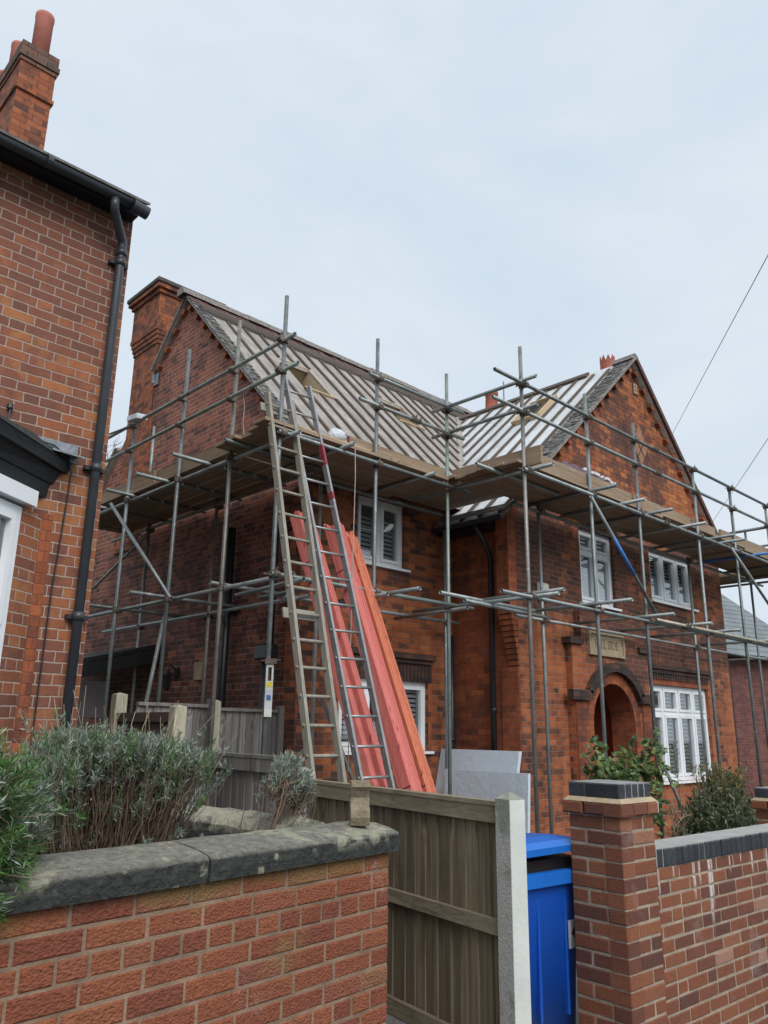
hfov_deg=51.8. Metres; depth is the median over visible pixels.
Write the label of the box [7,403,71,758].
wall cable
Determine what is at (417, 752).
batten bundle
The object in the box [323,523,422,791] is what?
batten bundle
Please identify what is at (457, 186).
sky
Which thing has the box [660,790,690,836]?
bare sapling
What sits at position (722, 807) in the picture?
evergreen shrub
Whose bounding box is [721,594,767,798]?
house
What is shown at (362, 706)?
batten bundle
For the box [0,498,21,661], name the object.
window
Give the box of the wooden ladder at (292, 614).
[259,391,346,782]
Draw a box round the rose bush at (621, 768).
[581,726,677,837]
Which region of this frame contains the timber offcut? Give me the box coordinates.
[301,427,369,450]
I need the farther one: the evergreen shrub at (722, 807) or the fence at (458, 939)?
the evergreen shrub at (722, 807)
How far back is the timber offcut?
8.94 m
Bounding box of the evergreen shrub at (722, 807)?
[668,740,767,836]
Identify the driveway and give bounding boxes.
[576,961,578,1023]
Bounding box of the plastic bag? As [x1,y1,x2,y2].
[327,428,346,440]
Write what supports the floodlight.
attached to the scaffolding
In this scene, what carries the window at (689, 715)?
in the brick house at (173, 322)
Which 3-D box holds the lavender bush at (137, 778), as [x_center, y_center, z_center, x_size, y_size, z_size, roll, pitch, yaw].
[-1.096,1.080,3.148,0.973,0.777,0.857,15,-21,-42]
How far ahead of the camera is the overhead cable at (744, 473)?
19.56 m
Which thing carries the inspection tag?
attached to the scaffolding
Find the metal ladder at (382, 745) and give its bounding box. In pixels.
[284,377,394,787]
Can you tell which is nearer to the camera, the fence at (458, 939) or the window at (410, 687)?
the fence at (458, 939)
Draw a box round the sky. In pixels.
[0,0,767,623]
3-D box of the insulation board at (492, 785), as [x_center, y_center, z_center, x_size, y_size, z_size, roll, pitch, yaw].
[1.236,3.768,9.700,0.127,1.120,1.320,15,-21,-42]
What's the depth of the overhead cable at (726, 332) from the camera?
14.64 m
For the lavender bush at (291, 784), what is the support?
on the planter soil
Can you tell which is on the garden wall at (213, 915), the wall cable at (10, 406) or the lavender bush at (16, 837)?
the lavender bush at (16, 837)
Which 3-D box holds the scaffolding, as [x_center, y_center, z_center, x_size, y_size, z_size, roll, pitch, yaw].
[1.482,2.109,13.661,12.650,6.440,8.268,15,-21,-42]
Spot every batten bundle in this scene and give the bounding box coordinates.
[290,511,378,785]
[315,523,387,786]
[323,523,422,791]
[346,531,436,792]
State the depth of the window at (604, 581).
12.58 m
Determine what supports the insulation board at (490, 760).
on the driveway
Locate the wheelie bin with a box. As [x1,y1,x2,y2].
[526,833,575,1023]
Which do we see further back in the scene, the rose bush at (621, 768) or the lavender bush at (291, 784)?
the rose bush at (621, 768)
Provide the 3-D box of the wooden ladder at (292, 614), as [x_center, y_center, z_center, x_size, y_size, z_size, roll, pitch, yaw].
[-0.735,1.070,7.428,0.461,5.109,1.432,15,-21,-42]
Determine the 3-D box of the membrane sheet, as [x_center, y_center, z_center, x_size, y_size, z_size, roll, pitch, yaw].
[3.348,-0.290,12.638,1.640,0.888,0.135,15,-21,-42]
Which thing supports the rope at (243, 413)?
hanging from the scaffolding
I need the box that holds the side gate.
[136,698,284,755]
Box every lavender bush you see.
[0,727,74,928]
[6,685,237,855]
[240,748,318,832]
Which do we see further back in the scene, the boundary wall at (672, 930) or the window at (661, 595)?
the window at (661, 595)
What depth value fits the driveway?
4.82 m
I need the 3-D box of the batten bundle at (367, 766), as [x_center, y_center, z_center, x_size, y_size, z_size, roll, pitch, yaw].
[-0.380,1.802,7.806,1.648,3.968,0.141,-10,-19,34]
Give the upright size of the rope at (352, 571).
3.581 m
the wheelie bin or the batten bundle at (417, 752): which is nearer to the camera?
the wheelie bin
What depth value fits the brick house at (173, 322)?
12.13 m
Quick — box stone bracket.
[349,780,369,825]
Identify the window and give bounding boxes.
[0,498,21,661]
[333,678,433,754]
[357,495,410,572]
[578,528,621,611]
[581,550,698,611]
[649,685,711,784]
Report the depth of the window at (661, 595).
14.29 m
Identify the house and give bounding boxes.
[0,9,150,812]
[75,276,740,854]
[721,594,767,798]
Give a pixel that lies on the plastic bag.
(336, 433)
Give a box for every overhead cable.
[673,255,767,431]
[713,439,767,520]
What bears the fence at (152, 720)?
on the driveway
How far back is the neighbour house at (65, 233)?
5.79 m
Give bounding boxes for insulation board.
[435,749,521,793]
[444,769,530,832]
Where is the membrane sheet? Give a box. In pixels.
[561,461,617,487]
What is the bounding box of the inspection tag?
[261,658,280,716]
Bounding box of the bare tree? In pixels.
[105,435,121,466]
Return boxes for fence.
[108,693,186,801]
[178,751,304,815]
[295,767,531,1023]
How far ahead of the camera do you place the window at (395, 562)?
11.04 m
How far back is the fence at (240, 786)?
6.05 m
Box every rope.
[243,395,244,432]
[348,445,355,770]
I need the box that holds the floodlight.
[109,413,146,434]
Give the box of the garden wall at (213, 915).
[0,797,399,1023]
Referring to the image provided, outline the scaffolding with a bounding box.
[88,295,767,838]
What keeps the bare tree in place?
on the ground
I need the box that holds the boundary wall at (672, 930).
[562,779,767,1023]
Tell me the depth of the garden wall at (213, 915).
2.77 m

